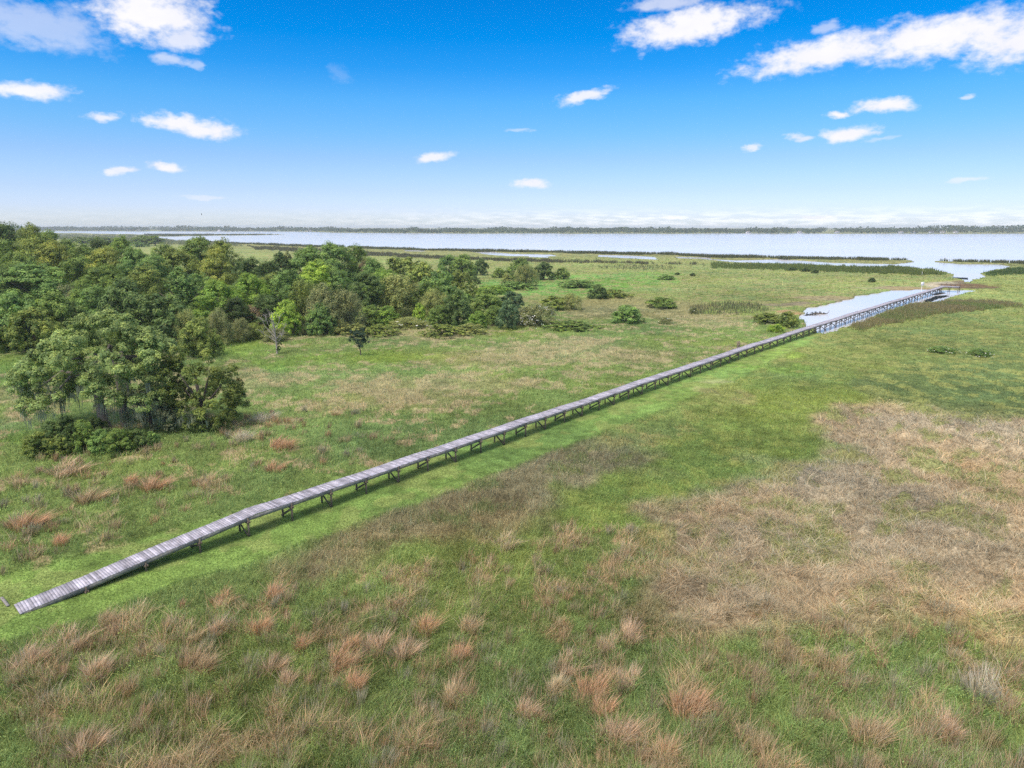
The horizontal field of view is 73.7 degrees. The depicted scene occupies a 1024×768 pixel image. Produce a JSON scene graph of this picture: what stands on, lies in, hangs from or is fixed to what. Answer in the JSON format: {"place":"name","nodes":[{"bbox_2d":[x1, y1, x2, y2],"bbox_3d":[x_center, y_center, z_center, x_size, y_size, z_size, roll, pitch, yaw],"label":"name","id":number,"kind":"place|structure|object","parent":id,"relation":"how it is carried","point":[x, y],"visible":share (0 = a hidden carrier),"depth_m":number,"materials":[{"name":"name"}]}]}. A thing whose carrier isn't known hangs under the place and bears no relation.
{"place":"outdoors","nodes":[
{"label":"outdoors","id":0,"kind":"place"},
{"bbox_2d":[0,228,1023,767],"bbox_3d":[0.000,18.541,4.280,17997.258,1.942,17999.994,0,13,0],"label":"ground","id":1,"kind":"structure","parent":0,"point":[554,432],"depth_m":59.74,"materials":[{"name":"plant"}]},
{"bbox_2d":[0,291,41,351],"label":"tree","id":2,"kind":"object","parent":1,"relation":"on","point":[9,302],"visible":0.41,"depth_m":106.09,"materials":[{"name":"green plant"}]},
{"bbox_2d":[0,250,41,291],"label":"tree","id":3,"kind":"object","parent":1,"relation":"on","point":[15,258],"visible":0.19,"depth_m":153.31,"materials":[{"name":"green plant"}]},
{"bbox_2d":[8,234,56,291],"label":"tree","id":4,"kind":"object","parent":1,"relation":"on","point":[30,247],"visible":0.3,"depth_m":167.88,"materials":[{"name":"green plant"}]},
{"bbox_2d":[0,306,67,353],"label":"tree","id":5,"kind":"object","parent":1,"relation":"on","point":[40,330],"visible":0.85,"depth_m":103.85,"materials":[{"name":"green plant"}]},
{"bbox_2d":[0,507,68,533],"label":"grass tussock","id":6,"kind":"object","parent":1,"relation":"on","point":[22,521],"depth_m":44.05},
{"bbox_2d":[19,431,54,460],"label":"shrub","id":7,"kind":"object","parent":1,"relation":"on","point":[26,448],"visible":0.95,"depth_m":56.68,"materials":[{"name":"green plant"}]},
{"bbox_2d":[0,260,76,308],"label":"tree","id":8,"kind":"object","parent":1,"relation":"on","point":[43,282],"visible":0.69,"depth_m":137.78,"materials":[{"name":"green plant"}]},
{"bbox_2d":[34,238,72,291],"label":"tree","id":9,"kind":"object","parent":1,"relation":"on","point":[53,248],"visible":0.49,"depth_m":168.05,"materials":[{"name":"green plant"}]},
{"bbox_2d":[32,290,75,339],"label":"tree","id":10,"kind":"object","parent":1,"relation":"on","point":[51,303],"visible":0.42,"depth_m":109.03,"materials":[{"name":"green plant"}]},
{"bbox_2d":[51,414,87,453],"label":"shrub","id":11,"kind":"object","parent":1,"relation":"on","point":[64,421],"visible":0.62,"depth_m":58.34,"materials":[{"name":"green plant"}]},
{"bbox_2d":[42,454,100,480],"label":"grass tussock","id":12,"kind":"object","parent":1,"relation":"on","point":[65,472],"depth_m":53.43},
{"bbox_2d":[48,620,100,654],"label":"grass tussock","id":13,"kind":"object","parent":1,"relation":"on","point":[69,635],"depth_m":31.25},
{"bbox_2d":[55,255,103,302],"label":"tree","id":14,"kind":"object","parent":1,"relation":"on","point":[73,269],"visible":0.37,"depth_m":149.19,"materials":[{"name":"green plant"}]},
{"bbox_2d":[70,419,100,453],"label":"shrub","id":15,"kind":"object","parent":1,"relation":"on","point":[83,430],"visible":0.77,"depth_m":58.20,"materials":[{"name":"green plant"}]},
{"bbox_2d":[43,716,129,766],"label":"grass tussock","id":16,"kind":"object","parent":1,"relation":"on","point":[74,750],"depth_m":24.81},
{"bbox_2d":[75,285,104,314],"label":"tree","id":17,"kind":"object","parent":1,"relation":"on","point":[88,296],"visible":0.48,"depth_m":122.35,"materials":[{"name":"green plant"}]},
{"bbox_2d":[64,480,123,506],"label":"grass tussock","id":18,"kind":"object","parent":1,"relation":"on","point":[89,494],"depth_m":48.18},
{"bbox_2d":[3,308,186,429],"bbox_3d":[-39.361,-1.179,64.843,14.716,11.855,11.922,0,13,0],"label":"live oak","id":19,"kind":"object","parent":1,"relation":"on","point":[136,344],"visible":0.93,"depth_m":62.88,"materials":[{"name":"green plant"}]},
{"bbox_2d":[66,646,123,684],"bbox_3d":[-17.616,12.084,29.031,2.523,1.150,2.115,-10,17,-38],"label":"grass tussock","id":20,"kind":"object","parent":1,"relation":"on","point":[107,664],"depth_m":29.20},
{"bbox_2d":[86,428,113,455],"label":"shrub","id":21,"kind":"object","parent":1,"relation":"on","point":[100,435],"visible":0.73,"depth_m":57.98,"materials":[{"name":"green plant"}]},
{"bbox_2d":[78,262,125,293],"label":"tree","id":22,"kind":"object","parent":1,"relation":"on","point":[102,274],"visible":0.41,"depth_m":144.61,"materials":[{"name":"green plant"}]},
{"bbox_2d":[84,245,123,283],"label":"tree","id":23,"kind":"object","parent":1,"relation":"on","point":[105,255],"visible":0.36,"depth_m":165.11,"materials":[{"name":"green plant"}]},
{"bbox_2d":[99,428,137,458],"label":"shrub","id":24,"kind":"object","parent":1,"relation":"on","point":[112,436],"visible":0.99,"depth_m":57.80,"materials":[{"name":"green plant"}]},
{"bbox_2d":[94,276,155,340],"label":"tree","id":25,"kind":"object","parent":1,"relation":"on","point":[119,296],"visible":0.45,"depth_m":113.01,"materials":[{"name":"green plant"}]},
{"bbox_2d":[112,246,155,294],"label":"tree","id":26,"kind":"object","parent":1,"relation":"on","point":[129,260],"visible":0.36,"depth_m":160.01,"materials":[{"name":"green plant"}]},
{"bbox_2d":[42,233,240,245],"bbox_3d":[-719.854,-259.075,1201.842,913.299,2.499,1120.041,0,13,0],"label":"marsh reeds","id":27,"kind":"object","parent":1,"relation":"on","point":[168,241],"visible":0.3,"depth_m":1134.07,"materials":[{"name":"green plant"}]},
{"bbox_2d":[126,263,172,309],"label":"tree","id":28,"kind":"object","parent":1,"relation":"on","point":[143,274],"visible":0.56,"depth_m":142.75,"materials":[{"name":"green plant"}]},
{"bbox_2d":[118,381,186,432],"bbox_3d":[-34.076,2.340,64.893,5.365,4.649,4.190,0,13,0],"label":"oak","id":29,"kind":"object","parent":1,"relation":"on","point":[147,417],"visible":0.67,"depth_m":64.04,"materials":[{"name":"green plant"}]},
{"bbox_2d":[135,253,173,294],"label":"tree","id":30,"kind":"object","parent":1,"relation":"on","point":[160,268],"visible":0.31,"depth_m":154.10,"materials":[{"name":"green plant"}]},
{"bbox_2d":[121,292,195,347],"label":"tree","id":31,"kind":"object","parent":1,"relation":"on","point":[154,304],"visible":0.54,"depth_m":105.57,"materials":[{"name":"green plant"}]},
{"bbox_2d":[156,246,204,290],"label":"tree","id":32,"kind":"object","parent":1,"relation":"on","point":[176,256],"visible":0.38,"depth_m":168.74,"materials":[{"name":"green plant"}]},
{"bbox_2d":[160,266,205,327],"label":"tree","id":33,"kind":"object","parent":1,"relation":"on","point":[184,289],"visible":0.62,"depth_m":125.21,"materials":[{"name":"green plant"}]},
{"bbox_2d":[166,615,216,647],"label":"grass tussock","id":34,"kind":"object","parent":1,"relation":"on","point":[195,636],"depth_m":31.88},
{"bbox_2d":[178,234,217,280],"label":"tree","id":35,"kind":"object","parent":1,"relation":"on","point":[195,242],"visible":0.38,"depth_m":186.54,"materials":[{"name":"green plant"}]},
{"bbox_2d":[177,316,224,357],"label":"shrub","id":36,"kind":"object","parent":1,"relation":"on","point":[202,341],"visible":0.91,"depth_m":100.06,"materials":[{"name":"green plant"}]},
{"bbox_2d":[154,343,250,433],"bbox_3d":[-29.529,0.330,65.171,7.966,8.788,7.475,0,13,0],"label":"live oak","id":37,"kind":"object","parent":1,"relation":"on","point":[235,392],"visible":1,"depth_m":64.52,"materials":[{"name":"green plant"}]},
{"bbox_2d":[183,638,227,675],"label":"grass tussock","id":38,"kind":"object","parent":1,"relation":"on","point":[199,661],"depth_m":29.84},
{"bbox_2d":[197,245,238,301],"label":"tree","id":39,"kind":"object","parent":1,"relation":"on","point":[217,258],"visible":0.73,"depth_m":168.91,"materials":[{"name":"green plant"}]},
{"bbox_2d":[193,278,247,324],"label":"tree","id":40,"kind":"object","parent":1,"relation":"on","point":[209,298],"visible":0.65,"depth_m":121.72,"materials":[{"name":"green plant"}]},
{"bbox_2d":[204,306,236,345],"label":"shrub","id":41,"kind":"object","parent":1,"relation":"on","point":[217,319],"visible":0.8,"depth_m":110.33,"materials":[{"name":"green plant"}]},
{"bbox_2d":[205,236,244,279],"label":"tree","id":42,"kind":"object","parent":1,"relation":"on","point":[223,245],"visible":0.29,"depth_m":188.55,"materials":[{"name":"green plant"}]},
{"bbox_2d":[221,296,252,327],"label":"tree","id":43,"kind":"object","parent":1,"relation":"on","point":[238,307],"visible":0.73,"depth_m":119.44,"materials":[{"name":"green plant"}]},
{"bbox_2d":[232,318,252,342],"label":"shrub","id":44,"kind":"object","parent":1,"relation":"on","point":[241,330],"visible":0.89,"depth_m":114.06,"materials":[{"name":"green plant"}]},
{"bbox_2d":[231,255,268,295],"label":"tree","id":45,"kind":"object","parent":1,"relation":"on","point":[244,265],"visible":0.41,"depth_m":156.22,"materials":[{"name":"green plant"}]},
{"bbox_2d":[232,271,277,313],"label":"tree","id":46,"kind":"object","parent":1,"relation":"on","point":[246,282],"visible":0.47,"depth_m":128.26,"materials":[{"name":"green plant"}]},
{"bbox_2d":[239,608,278,637],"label":"grass tussock","id":47,"kind":"object","parent":1,"relation":"on","point":[264,624],"depth_m":32.44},
{"bbox_2d":[243,293,282,329],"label":"tree","id":48,"kind":"object","parent":1,"relation":"on","point":[265,301],"visible":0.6,"depth_m":122.59,"materials":[{"name":"green plant"}]},
{"bbox_2d":[249,643,300,677],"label":"grass tussock","id":49,"kind":"object","parent":1,"relation":"on","point":[280,667],"depth_m":29.83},
{"bbox_2d":[268,268,301,309],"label":"tree","id":50,"kind":"object","parent":1,"relation":"on","point":[282,283],"visible":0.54,"depth_m":130.01,"materials":[{"name":"green plant"}]},
{"bbox_2d":[269,298,304,335],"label":"tree","id":51,"kind":"object","parent":1,"relation":"on","point":[288,309],"visible":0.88,"depth_m":118.98,"materials":[{"name":"green plant"}]},
{"bbox_2d":[288,277,315,322],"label":"tree","id":52,"kind":"object","parent":1,"relation":"on","point":[302,289],"visible":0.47,"depth_m":128.72,"materials":[{"name":"green plant"}]},
{"bbox_2d":[287,244,318,287],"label":"tree","id":53,"kind":"object","parent":1,"relation":"on","point":[304,256],"visible":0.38,"depth_m":168.22,"materials":[{"name":"green plant"}]},
{"bbox_2d":[299,258,333,301],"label":"tree","id":54,"kind":"object","parent":1,"relation":"on","point":[314,274],"visible":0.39,"depth_m":144.41,"materials":[{"name":"green plant"}]},
{"bbox_2d":[303,302,338,334],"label":"shrub","id":55,"kind":"object","parent":1,"relation":"on","point":[318,311],"visible":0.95,"depth_m":120.16,"materials":[{"name":"green plant"}]},
{"bbox_2d":[302,280,347,334],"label":"tree","id":56,"kind":"object","parent":1,"relation":"on","point":[319,295],"visible":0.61,"depth_m":122.30,"materials":[{"name":"green plant"}]},
{"bbox_2d":[0,382,656,574],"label":"meadow","id":57,"kind":"structure","parent":1,"relation":"on","point":[250,496],"depth_m":54.77,"materials":[{"name":"green plant"}]},
{"bbox_2d":[307,240,361,289],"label":"tree","id":58,"kind":"object","parent":1,"relation":"on","point":[331,254],"visible":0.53,"depth_m":168.28,"materials":[{"name":"green plant"}]},
{"bbox_2d":[324,266,351,302],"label":"tree","id":59,"kind":"object","parent":1,"relation":"on","point":[340,277],"visible":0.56,"depth_m":144.80,"materials":[{"name":"green plant"}]},
{"bbox_2d":[331,288,366,331],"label":"shrub","id":60,"kind":"object","parent":1,"relation":"on","point":[350,309],"visible":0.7,"depth_m":124.76,"materials":[{"name":"green plant"}]},
{"bbox_2d":[327,641,374,677],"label":"grass tussock","id":61,"kind":"object","parent":1,"relation":"on","point":[338,656],"depth_m":29.72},
{"bbox_2d":[328,661,380,692],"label":"grass tussock","id":62,"kind":"object","parent":1,"relation":"on","point":[358,679],"depth_m":28.47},
{"bbox_2d":[347,271,386,317],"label":"tree","id":63,"kind":"object","parent":1,"relation":"on","point":[369,297],"visible":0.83,"depth_m":141.15,"materials":[{"name":"green plant"}]},
{"bbox_2d":[361,624,397,654],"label":"grass tussock","id":64,"kind":"object","parent":1,"relation":"on","point":[382,638],"depth_m":31.45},
{"bbox_2d":[0,355,779,644],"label":"mown grass","id":65,"kind":"structure","parent":1,"relation":"on","point":[222,542],"depth_m":43.06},
{"bbox_2d":[372,272,423,317],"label":"shrub","id":66,"kind":"object","parent":1,"relation":"on","point":[396,284],"visible":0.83,"depth_m":145.35,"materials":[{"name":"green plant"}]},
{"bbox_2d":[377,633,430,662],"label":"grass tussock","id":67,"kind":"object","parent":1,"relation":"on","point":[401,654],"depth_m":30.52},
{"bbox_2d":[0,302,811,436],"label":"straw meadow","id":68,"kind":"structure","parent":1,"relation":"on","point":[348,394],"depth_m":94.01,"materials":[{"name":"green plant"}]},
{"bbox_2d":[394,261,454,304],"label":"tree","id":69,"kind":"object","parent":1,"relation":"on","point":[416,273],"visible":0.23,"depth_m":169.22,"materials":[{"name":"green plant"}]},
{"bbox_2d":[404,280,448,311],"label":"shrub","id":70,"kind":"object","parent":1,"relation":"on","point":[424,287],"visible":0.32,"depth_m":150.54,"materials":[{"name":"green plant"}]},
{"bbox_2d":[420,288,446,316],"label":"shrub","id":71,"kind":"object","parent":1,"relation":"on","point":[430,297],"visible":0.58,"depth_m":143.11,"materials":[{"name":"green plant"}]},
{"bbox_2d":[425,304,451,323],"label":"shrub","id":72,"kind":"object","parent":1,"relation":"on","point":[433,314],"visible":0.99,"depth_m":134.12,"materials":[{"name":"green plant"}]},
{"bbox_2d":[411,271,471,303],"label":"tree","id":73,"kind":"object","parent":1,"relation":"on","point":[442,281],"visible":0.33,"depth_m":158.32,"materials":[{"name":"green plant"}]},
{"bbox_2d":[417,323,465,338],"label":"shrub","id":74,"kind":"object","parent":1,"relation":"on","point":[448,329],"visible":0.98,"depth_m":120.15,"materials":[{"name":"green plant"}]},
{"bbox_2d":[433,669,473,712],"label":"grass tussock","id":75,"kind":"object","parent":1,"relation":"on","point":[451,699],"depth_m":27.54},
{"bbox_2d":[441,288,472,325],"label":"shrub","id":76,"kind":"object","parent":1,"relation":"on","point":[458,305],"visible":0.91,"depth_m":134.15,"materials":[{"name":"green plant"}]},
{"bbox_2d":[448,254,477,277],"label":"shrub","id":77,"kind":"object","parent":1,"relation":"on","point":[462,262],"visible":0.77,"depth_m":248.73,"materials":[{"name":"green plant"}]},
{"bbox_2d":[450,269,477,297],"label":"shrub","id":78,"kind":"object","parent":1,"relation":"on","point":[459,282],"visible":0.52,"depth_m":182.75,"materials":[{"name":"green plant"}]},
{"bbox_2d":[261,423,688,583],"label":"reddish grass","id":79,"kind":"structure","parent":1,"relation":"on","point":[335,544],"depth_m":45.97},
{"bbox_2d":[247,245,703,264],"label":"reeds","id":80,"kind":"object","parent":1,"relation":"on","point":[372,253],"visible":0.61,"depth_m":408.26,"materials":[{"name":"green plant"}]},
{"bbox_2d":[467,288,505,318],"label":"shrub","id":81,"kind":"object","parent":1,"relation":"on","point":[483,298],"visible":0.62,"depth_m":141.38,"materials":[{"name":"green plant"}]},
{"bbox_2d":[14,283,960,613],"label":"boardwalk","id":82,"kind":"structure","parent":1,"relation":"on","point":[86,583],"depth_m":49.75,"materials":[{"name":"grey wood"}]},
{"bbox_2d":[494,300,519,329],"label":"shrub","id":83,"kind":"object","parent":1,"relation":"on","point":[506,310],"visible":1,"depth_m":128.29,"materials":[{"name":"green plant"}]},
{"bbox_2d":[0,400,1023,767],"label":"tall grass","id":84,"kind":"structure","parent":1,"relation":"on","point":[270,732],"depth_m":28.80,"materials":[{"name":"plant"}]},
{"bbox_2d":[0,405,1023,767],"bbox_3d":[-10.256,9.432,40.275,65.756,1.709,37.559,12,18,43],"label":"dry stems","id":85,"kind":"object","parent":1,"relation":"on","point":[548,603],"visible":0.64,"depth_m":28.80,"materials":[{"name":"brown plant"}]},
{"bbox_2d":[9,225,1023,233],"bbox_3d":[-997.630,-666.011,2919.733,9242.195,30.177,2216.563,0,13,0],"label":"wood","id":86,"kind":"object","parent":1,"relation":"on","point":[948,228],"visible":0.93,"depth_m":2121.91,"materials":[{"name":"green plant"}]},
{"bbox_2d":[512,264,539,285],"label":"shrub","id":87,"kind":"object","parent":1,"relation":"on","point":[527,273],"visible":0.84,"depth_m":220.35,"materials":[{"name":"green plant"}]},
{"bbox_2d":[517,302,559,328],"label":"flowering shrub","id":88,"kind":"object","parent":1,"relation":"on","point":[538,319],"visible":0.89,"depth_m":132.59,"materials":[{"name":"green plant"}]},
{"bbox_2d":[539,668,574,698],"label":"grass tussock","id":89,"kind":"object","parent":1,"relation":"on","point":[556,685],"depth_m":28.21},
{"bbox_2d":[118,256,1003,318],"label":"marsh grass","id":90,"kind":"structure","parent":1,"relation":"on","point":[735,286],"depth_m":235.29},
{"bbox_2d":[542,320,602,331],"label":"shrub","id":91,"kind":"object","parent":1,"relation":"on","point":[564,324],"visible":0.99,"depth_m":128.19,"materials":[{"name":"green plant"}]},
{"bbox_2d":[144,233,1023,263],"bbox_3d":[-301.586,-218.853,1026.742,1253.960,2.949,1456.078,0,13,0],"label":"shoreline reeds","id":92,"kind":"object","parent":1,"relation":"on","point":[724,255],"visible":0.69,"depth_m":477.07,"materials":[{"name":"green plant"}]},
{"bbox_2d":[567,657,620,701],"bbox_3d":[3.577,12.406,28.467,3.082,1.297,2.253,-4,14,-17],"label":"grass tussock","id":93,"kind":"object","parent":1,"relation":"on","point":[601,684],"depth_m":28.34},
{"bbox_2d":[585,685,630,722],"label":"grass tussock","id":94,"kind":"object","parent":1,"relation":"on","point":[601,706],"depth_m":27.14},
{"bbox_2d":[589,706,657,751],"bbox_3d":[4.329,12.864,25.610,2.885,1.257,2.109,0,13,-2],"label":"grass tussock","id":95,"kind":"object","parent":1,"relation":"on","point":[626,727],"depth_m":25.52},
{"bbox_2d":[610,304,646,322],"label":"shrub","id":96,"kind":"object","parent":1,"relation":"on","point":[629,310],"visible":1,"depth_m":136.48,"materials":[{"name":"green plant"}]},
{"bbox_2d":[611,657,645,695],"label":"grass tussock","id":97,"kind":"object","parent":1,"relation":"on","point":[631,674],"depth_m":28.66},
{"bbox_2d":[611,611,656,647],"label":"grass tussock","id":98,"kind":"object","parent":1,"relation":"on","point":[631,629],"depth_m":31.79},
{"bbox_2d":[599,263,768,314],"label":"sparse reeds","id":99,"kind":"object","parent":1,"relation":"on","point":[716,306],"visible":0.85,"depth_m":162.63,"materials":[{"name":"green plant"}]},
{"bbox_2d":[657,674,728,721],"bbox_3d":[7.303,12.556,27.324,3.384,1.359,2.474,-3,13,-12],"label":"grass tussock","id":100,"kind":"object","parent":1,"relation":"on","point":[694,709],"depth_m":27.14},
{"bbox_2d":[524,344,1023,545],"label":"lush grass","id":101,"kind":"structure","parent":1,"relation":"on","point":[652,488],"depth_m":58.50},
{"bbox_2d":[575,263,1023,490],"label":"marsh plants","id":102,"kind":"object","parent":1,"relation":"on","point":[922,330],"visible":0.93,"depth_m":97.21,"materials":[{"name":"green plant"}]},
{"bbox_2d":[608,386,1023,657],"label":"dead grass","id":103,"kind":"structure","parent":1,"relation":"on","point":[777,589],"depth_m":40.86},
{"bbox_2d":[711,261,947,275],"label":"tall green reeds","id":104,"kind":"object","parent":1,"relation":"on","point":[885,269],"visible":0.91,"depth_m":306.52,"materials":[{"name":"green plant"}]},
{"bbox_2d":[806,642,859,677],"bbox_3d":[14.401,12.016,30.242,2.584,1.036,2.119,3,13,11],"label":"grass tussock","id":105,"kind":"object","parent":1,"relation":"on","point":[845,659],"depth_m":30.00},
{"bbox_2d":[822,697,914,752],"bbox_3d":[13.707,12.799,25.643,3.287,1.340,2.403,0,13,-1],"label":"grass tussock","id":106,"kind":"object","parent":1,"relation":"on","point":[880,734],"depth_m":25.50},
{"bbox_2d":[849,297,1022,331],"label":"brown reeds","id":107,"kind":"object","parent":1,"relation":"on","point":[910,311],"visible":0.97,"depth_m":155.53,"materials":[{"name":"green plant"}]},
{"bbox_2d":[929,695,975,741],"bbox_3d":[16.859,12.949,26.021,1.891,1.095,2.256,10,16,36],"label":"grass tussock","id":108,"kind":"object","parent":1,"relation":"on","point":[950,724],"depth_m":25.99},
{"bbox_2d":[955,652,1014,708],"bbox_3d":[19.238,12.187,28.016,2.439,1.304,4.355,9,16,35],"label":"grass tussock","id":109,"kind":"object","parent":1,"relation":"on","point":[982,689],"depth_m":27.96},
{"bbox_2d":[0,0,1023,227],"label":"sky","id":110,"kind":"structure","parent":0,"point":[135,113],"materials":[{"name":"blue"}]},
{"bbox_2d":[15,231,1023,333],"bbox_3d":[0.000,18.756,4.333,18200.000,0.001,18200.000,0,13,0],"label":"lake water","id":111,"kind":"structure","parent":0,"point":[923,251],"depth_m":738.88,"materials":[{"name":"grey liquid"}]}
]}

